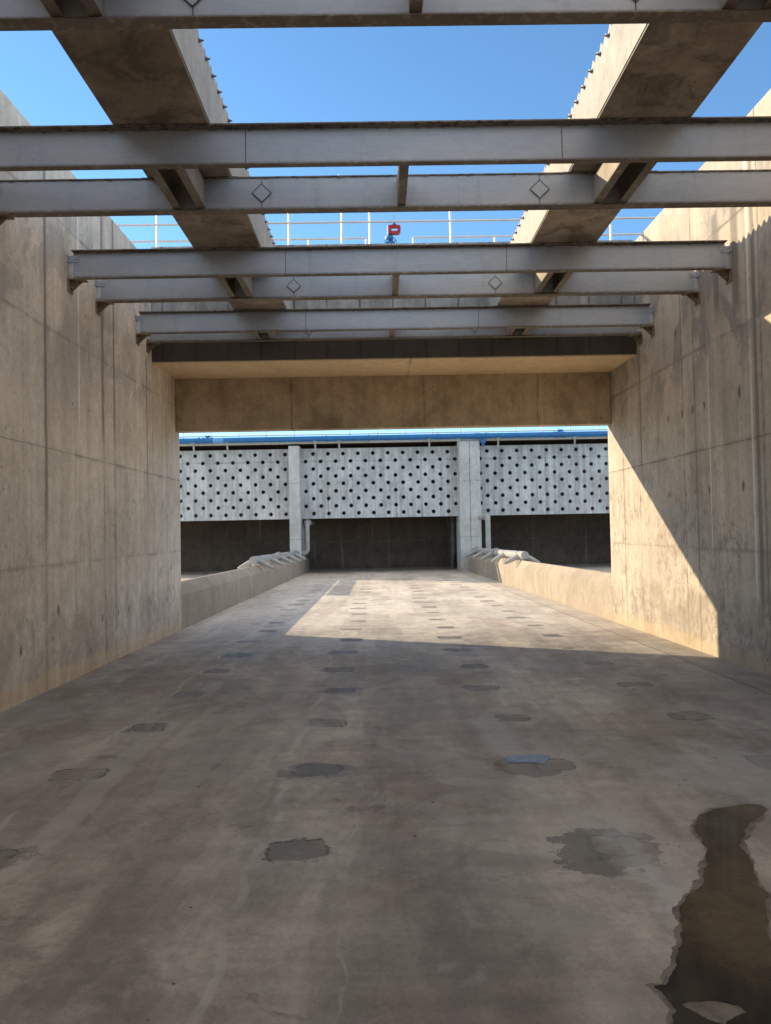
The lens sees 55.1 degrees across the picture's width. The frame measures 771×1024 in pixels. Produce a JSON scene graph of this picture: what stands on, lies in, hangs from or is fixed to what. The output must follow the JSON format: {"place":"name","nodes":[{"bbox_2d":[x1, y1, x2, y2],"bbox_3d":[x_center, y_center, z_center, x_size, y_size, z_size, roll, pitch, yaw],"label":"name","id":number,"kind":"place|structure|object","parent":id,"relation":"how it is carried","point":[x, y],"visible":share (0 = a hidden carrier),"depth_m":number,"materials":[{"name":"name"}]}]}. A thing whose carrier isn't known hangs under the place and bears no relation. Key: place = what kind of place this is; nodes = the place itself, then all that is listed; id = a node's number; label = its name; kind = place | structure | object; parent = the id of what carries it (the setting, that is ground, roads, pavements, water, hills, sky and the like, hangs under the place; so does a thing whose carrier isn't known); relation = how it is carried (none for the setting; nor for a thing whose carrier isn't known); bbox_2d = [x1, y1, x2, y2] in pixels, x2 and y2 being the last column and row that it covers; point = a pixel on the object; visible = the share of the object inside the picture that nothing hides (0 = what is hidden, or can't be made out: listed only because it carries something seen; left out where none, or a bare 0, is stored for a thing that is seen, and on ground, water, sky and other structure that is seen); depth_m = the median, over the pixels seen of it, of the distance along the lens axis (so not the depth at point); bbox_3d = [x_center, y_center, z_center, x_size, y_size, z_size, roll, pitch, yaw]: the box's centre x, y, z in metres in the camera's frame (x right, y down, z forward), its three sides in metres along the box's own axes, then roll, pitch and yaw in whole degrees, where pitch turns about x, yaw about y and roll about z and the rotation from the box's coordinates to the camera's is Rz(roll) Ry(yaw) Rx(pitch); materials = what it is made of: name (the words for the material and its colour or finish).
{"place":"outdoors","nodes":[
{"label":"outdoors","id":0,"kind":"place"},
{"bbox_2d":[0,565,770,1023],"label":"floor","id":1,"kind":"structure","parent":0,"point":[312,797],"depth_m":4.38,"materials":[{"name":"concrete"}]},
{"bbox_2d":[0,89,181,712],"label":"tank wall","id":2,"kind":"structure","parent":1,"relation":"on","point":[90,557],"depth_m":9.01,"materials":[{"name":"concrete"}]},
{"bbox_2d":[0,116,770,170],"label":"steel beam","id":3,"kind":"structure","parent":2,"relation":"attached to","point":[353,144],"depth_m":6.28,"materials":[{"name":"grey metal"}]},
{"bbox_2d":[148,169,181,208],"bbox_3d":[-2.009,-3.053,6.702,0.094,0.255,0.850,-1,-1,-1],"label":"steel tie","id":4,"kind":"object","parent":3,"relation":"attached to","point":[168,182],"visible":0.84,"depth_m":6.90,"materials":[{"name":"grey metal"}]},
{"bbox_2d":[176,169,205,208],"bbox_3d":[-1.761,-3.058,6.705,0.094,0.255,0.850,-1,-1,-1],"label":"steel tie","id":5,"kind":"object","parent":3,"relation":"attached to","point":[193,181],"visible":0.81,"depth_m":6.78,"materials":[{"name":"grey metal"}]},
{"bbox_2d":[397,166,408,205],"bbox_3d":[0.148,-3.094,6.725,0.094,0.255,0.850,-1,-1,-1],"label":"steel tie","id":6,"kind":"object","parent":3,"relation":"attached to","point":[402,176],"visible":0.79,"depth_m":6.74,"materials":[{"name":"grey metal"}]},
{"bbox_2d":[593,163,628,202],"bbox_3d":[2.050,-3.129,6.746,0.094,0.255,0.850,-1,-1,-1],"label":"steel tie","id":7,"kind":"object","parent":3,"relation":"attached to","point":[606,177],"visible":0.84,"depth_m":6.84,"materials":[{"name":"grey metal"}]},
{"bbox_2d":[619,162,656,202],"bbox_3d":[2.308,-3.134,6.749,0.094,0.255,0.850,-1,-1,-1],"label":"steel tie","id":8,"kind":"object","parent":3,"relation":"attached to","point":[632,177],"visible":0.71,"depth_m":6.95,"materials":[{"name":"grey metal"}]},
{"bbox_2d":[0,169,770,224],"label":"steel beam","id":9,"kind":"structure","parent":2,"relation":"attached to","point":[225,195],"depth_m":7.16,"materials":[{"name":"grey metal"}]},
{"bbox_2d":[0,0,770,30],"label":"steel beam","id":10,"kind":"structure","parent":2,"relation":"attached to","point":[24,15],"depth_m":4.49,"materials":[{"name":"grey metal"}]},
{"bbox_2d":[151,240,635,432],"bbox_3d":[0.136,-2.999,13.678,8.032,2.890,2.800,-1,-1,-1],"label":"collecting channel","id":11,"kind":"object","parent":2,"relation":"on","point":[274,386],"visible":0.59,"depth_m":13.62,"materials":[{"name":"concrete"}]},
{"bbox_2d":[52,29,291,309],"bbox_3d":[-1.853,-3.564,4.666,0.858,0.545,15.196,-1,-1,-1],"label":"launder trough","id":12,"kind":"object","parent":11,"relation":"attached to","point":[155,76],"visible":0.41,"depth_m":5.79,"materials":[{"name":"concrete"}]},
{"bbox_2d":[131,237,367,244],"bbox_3d":[-4.075,-4.823,14.829,7.507,1.277,0.100,-1,-1,-1],"label":"guardrail","id":13,"kind":"object","parent":11,"relation":"on","point":[274,239],"visible":0.2,"depth_m":14.85,"materials":[{"name":"white metal"}]},
{"bbox_2d":[338,174,342,243],"bbox_3d":[-0.854,-5.454,14.527,0.120,2.402,0.120,-1,-1,-1],"label":"lamp post","id":14,"kind":"object","parent":11,"relation":"on","point":[341,228],"visible":0.14,"depth_m":14.51,"materials":[{"name":"white metal"}]},
{"bbox_2d":[116,211,655,246],"bbox_3d":[-0.129,-5.079,14.075,13.887,1.604,0.100,-1,-1,-1],"label":"guardrail","id":15,"kind":"object","parent":11,"relation":"on","point":[450,221],"depth_m":14.07,"materials":[{"name":"white metal"}]},
{"bbox_2d":[384,223,400,242],"bbox_3d":[0.140,-5.019,14.292,0.323,1.485,0.270,-1,-1,-1],"label":"valve","id":16,"kind":"object","parent":11,"relation":"on","point":[389,237],"visible":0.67,"depth_m":14.29,"materials":[{"name":"blue paint"}]},
{"bbox_2d":[412,233,641,242],"bbox_3d":[3.420,-4.963,14.910,5.795,1.277,0.100,-1,-1,-1],"label":"guardrail","id":17,"kind":"object","parent":11,"relation":"on","point":[495,236],"visible":0.12,"depth_m":14.89,"materials":[{"name":"white metal"}]},
{"bbox_2d":[489,22,762,305],"bbox_3d":[2.181,-3.640,4.710,0.848,0.545,15.196,-1,-1,-1],"label":"launder trough","id":18,"kind":"object","parent":11,"relation":"attached to","point":[659,70],"visible":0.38,"depth_m":5.86,"materials":[{"name":"concrete"}]},
{"bbox_2d":[146,327,642,353],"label":"steel beam","id":19,"kind":"structure","parent":2,"relation":"attached to","point":[159,339],"depth_m":12.02,"materials":[{"name":"grey metal"}]},
{"bbox_2d":[135,303,654,345],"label":"steel beam","id":20,"kind":"structure","parent":2,"relation":"attached to","point":[640,315],"depth_m":11.50,"materials":[{"name":"grey metal"}]},
{"bbox_2d":[253,333,260,338],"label":"steel tie","id":21,"kind":"object","parent":20,"relation":"attached to","point":[257,335],"visible":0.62,"depth_m":11.82,"materials":[{"name":"grey metal"}]},
{"bbox_2d":[268,332,274,338],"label":"steel tie","id":22,"kind":"object","parent":20,"relation":"attached to","point":[271,335],"visible":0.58,"depth_m":11.77,"materials":[{"name":"grey metal"}]},
{"bbox_2d":[389,330,394,336],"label":"steel tie","id":23,"kind":"object","parent":20,"relation":"attached to","point":[391,333],"visible":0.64,"depth_m":11.85,"materials":[{"name":"grey metal"}]},
{"bbox_2d":[506,329,514,334],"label":"steel tie","id":24,"kind":"object","parent":20,"relation":"attached to","point":[509,331],"visible":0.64,"depth_m":11.87,"materials":[{"name":"grey metal"}]},
{"bbox_2d":[521,328,530,334],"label":"steel tie","id":25,"kind":"object","parent":20,"relation":"attached to","point":[525,331],"visible":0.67,"depth_m":11.88,"materials":[{"name":"grey metal"}]},
{"bbox_2d":[95,270,699,315],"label":"steel beam","id":26,"kind":"structure","parent":2,"relation":"attached to","point":[113,291],"depth_m":9.88,"materials":[{"name":"grey metal"}]},
{"bbox_2d":[66,240,731,294],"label":"steel beam","id":27,"kind":"structure","parent":2,"relation":"attached to","point":[305,261],"depth_m":8.99,"materials":[{"name":"grey metal"}]},
{"bbox_2d":[218,278,235,297],"bbox_3d":[-2.037,-2.988,9.416,0.094,0.255,0.860,-1,-1,-1],"label":"steel tie","id":28,"kind":"object","parent":27,"relation":"attached to","point":[228,284],"visible":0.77,"depth_m":9.66,"materials":[{"name":"grey metal"}]},
{"bbox_2d":[237,277,252,296],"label":"steel tie","id":29,"kind":"object","parent":27,"relation":"attached to","point":[246,283],"visible":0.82,"depth_m":9.51,"materials":[{"name":"grey metal"}]},
{"bbox_2d":[392,275,399,294],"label":"steel tie","id":30,"kind":"object","parent":27,"relation":"attached to","point":[395,282],"visible":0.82,"depth_m":9.47,"materials":[{"name":"grey metal"}]},
{"bbox_2d":[534,273,552,292],"bbox_3d":[2.022,-3.064,9.460,0.094,0.255,0.860,-1,-1,-1],"label":"steel tie","id":31,"kind":"object","parent":27,"relation":"attached to","point":[541,280],"visible":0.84,"depth_m":9.58,"materials":[{"name":"grey metal"}]},
{"bbox_2d":[552,272,572,292],"bbox_3d":[2.280,-3.069,9.463,0.094,0.255,0.860,-1,-1,-1],"label":"steel tie","id":32,"kind":"object","parent":27,"relation":"attached to","point":[560,280],"visible":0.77,"depth_m":9.72,"materials":[{"name":"grey metal"}]},
{"bbox_2d":[181,555,308,628],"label":"wall","id":33,"kind":"structure","parent":1,"relation":"on","point":[204,597],"depth_m":18.21,"materials":[{"name":"concrete"}]},
{"bbox_2d":[238,519,315,568],"bbox_3d":[-4.187,1.190,31.263,1.236,1.932,16.452,-1,-1,-1],"label":"nozzle header","id":34,"kind":"object","parent":33,"relation":"on","point":[265,560],"visible":0.94,"depth_m":28.73,"materials":[{"name":"metal"}]},
{"bbox_2d":[288,446,304,560],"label":"concrete pier","id":35,"kind":"structure","parent":1,"relation":"on","point":[297,534],"depth_m":35.49,"materials":[{"name":"grey concrete"}]},
{"bbox_2d":[179,449,288,520],"bbox_3d":[-8.598,-1.290,36.264,8.040,3.430,0.220,-1,-1,-1],"label":"perforated panel","id":36,"kind":"object","parent":35,"relation":"attached to","point":[230,488],"visible":0.68,"depth_m":36.17,"materials":[{"name":"metal"}]},
{"bbox_2d":[180,447,610,571],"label":"back wall","id":37,"kind":"structure","parent":1,"relation":"on","point":[351,543],"depth_m":39.58,"materials":[{"name":"concrete"}]},
{"bbox_2d":[179,437,607,450],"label":"walkway slab","id":38,"kind":"structure","parent":37,"relation":"on","point":[394,443],"depth_m":36.64,"materials":[{"name":"concrete"}]},
{"bbox_2d":[179,426,607,443],"bbox_3d":[0.028,-3.994,36.721,27.000,1.125,0.125,-1,-1,-1],"label":"guardrail","id":39,"kind":"object","parent":38,"relation":"on","point":[404,432],"visible":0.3,"depth_m":36.69,"materials":[{"name":"white metal"}]},
{"bbox_2d":[181,563,610,573],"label":"kerb","id":40,"kind":"structure","parent":1,"relation":"on","point":[352,569],"depth_m":39.34,"materials":[{"name":"grey concrete"}]},
{"bbox_2d":[450,516,455,568],"bbox_3d":[3.545,1.038,39.325,0.331,3.938,0.340,-1,-1,-1],"label":"drain pipe","id":41,"kind":"object","parent":1,"relation":"on","point":[452,542],"visible":0.83,"depth_m":39.23,"materials":[{"name":"grey metal"}]},
{"bbox_2d":[455,441,481,571],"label":"concrete pier","id":42,"kind":"structure","parent":1,"relation":"on","point":[468,529],"depth_m":35.58,"materials":[{"name":"grey concrete"}]},
{"bbox_2d":[301,446,458,518],"bbox_3d":[-0.295,-1.445,36.354,7.790,3.430,0.220,-1,-1,-1],"label":"perforated panel","id":43,"kind":"object","parent":42,"relation":"attached to","point":[373,475],"visible":1,"depth_m":36.24,"materials":[{"name":"metal"}]},
{"bbox_2d":[179,429,607,452],"bbox_3d":[0.051,-3.422,35.569,28.000,0.810,0.373,-1,-1,-1],"label":"water pipe","id":44,"kind":"object","parent":42,"relation":"attached to","point":[428,437],"visible":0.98,"depth_m":35.45,"materials":[{"name":"blue metal"}]},
{"bbox_2d":[480,443,609,514],"bbox_3d":[8.543,-1.611,36.450,8.070,3.430,0.220,-1,-1,-1],"label":"perforated panel","id":45,"kind":"object","parent":42,"relation":"attached to","point":[553,478],"visible":0.8,"depth_m":36.33,"materials":[{"name":"metal"}]},
{"bbox_2d":[506,754,550,764],"bbox_3d":[1.032,1.777,5.339,0.307,0.004,0.261,-2,-1,18],"label":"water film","id":46,"kind":"object","parent":1,"relation":"on","point":[539,758],"visible":1,"depth_m":5.33,"materials":[{"name":"grey liquid"}]},
{"bbox_2d":[469,554,612,620],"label":"wall","id":47,"kind":"structure","parent":1,"relation":"on","point":[587,590],"depth_m":18.17,"materials":[{"name":"concrete"}]},
{"bbox_2d":[465,513,539,564],"bbox_3d":[4.266,0.991,31.355,1.167,2.012,16.452,-1,-1,-1],"label":"nozzle header","id":48,"kind":"object","parent":47,"relation":"on","point":[497,553],"visible":0.95,"depth_m":28.81,"materials":[{"name":"metal"}]},
{"bbox_2d":[608,89,770,675],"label":"tank wall","id":49,"kind":"structure","parent":1,"relation":"on","point":[689,443],"depth_m":9.88,"materials":[{"name":"concrete"}]},
{"bbox_2d":[646,803,770,1023],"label":"damp margin","id":50,"kind":"object","parent":1,"relation":"on","point":[721,1012],"visible":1,"depth_m":2.77,"materials":[{"name":"concrete"}]},
{"bbox_2d":[654,804,770,1023],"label":"puddle","id":51,"kind":"object","parent":1,"relation":"on","point":[724,952],"visible":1,"depth_m":2.94,"materials":[{"name":"liquid"}]},
{"bbox_2d":[0,22,770,437],"label":"sky","id":52,"kind":"structure","parent":0,"point":[490,72],"materials":[{"name":"blue"}]},
{"bbox_3d":[0.243,-3.108,3.626,8.038,0.496,0.165,-1,-1,-1],"label":"steel beam","id":53,"kind":"object","parent":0,"visible":0},
{"bbox_2d":[40,0,63,16],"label":"steel tie","id":54,"kind":"object","parent":53,"relation":"attached to","point":[53,8],"visible":1,"depth_m":4.40,"materials":[{"name":"grey metal"}]},
{"bbox_2d":[81,0,102,16],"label":"steel tie","id":55,"kind":"object","parent":53,"relation":"attached to","point":[93,8],"visible":1,"depth_m":4.39,"materials":[{"name":"grey metal"}]},
{"bbox_2d":[409,0,422,12],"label":"steel tie","id":56,"kind":"object","parent":53,"relation":"attached to","point":[415,6],"visible":1,"depth_m":4.42,"materials":[{"name":"grey metal"}]},
{"bbox_2d":[721,0,739,8],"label":"steel tie","id":57,"kind":"object","parent":53,"relation":"attached to","point":[729,4],"visible":1,"depth_m":4.46,"materials":[{"name":"grey metal"}]},
{"bbox_2d":[761,0,770,8],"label":"steel tie","id":58,"kind":"object","parent":53,"relation":"attached to","point":[766,4],"visible":1,"depth_m":4.48,"materials":[{"name":"grey metal"}]}
]}

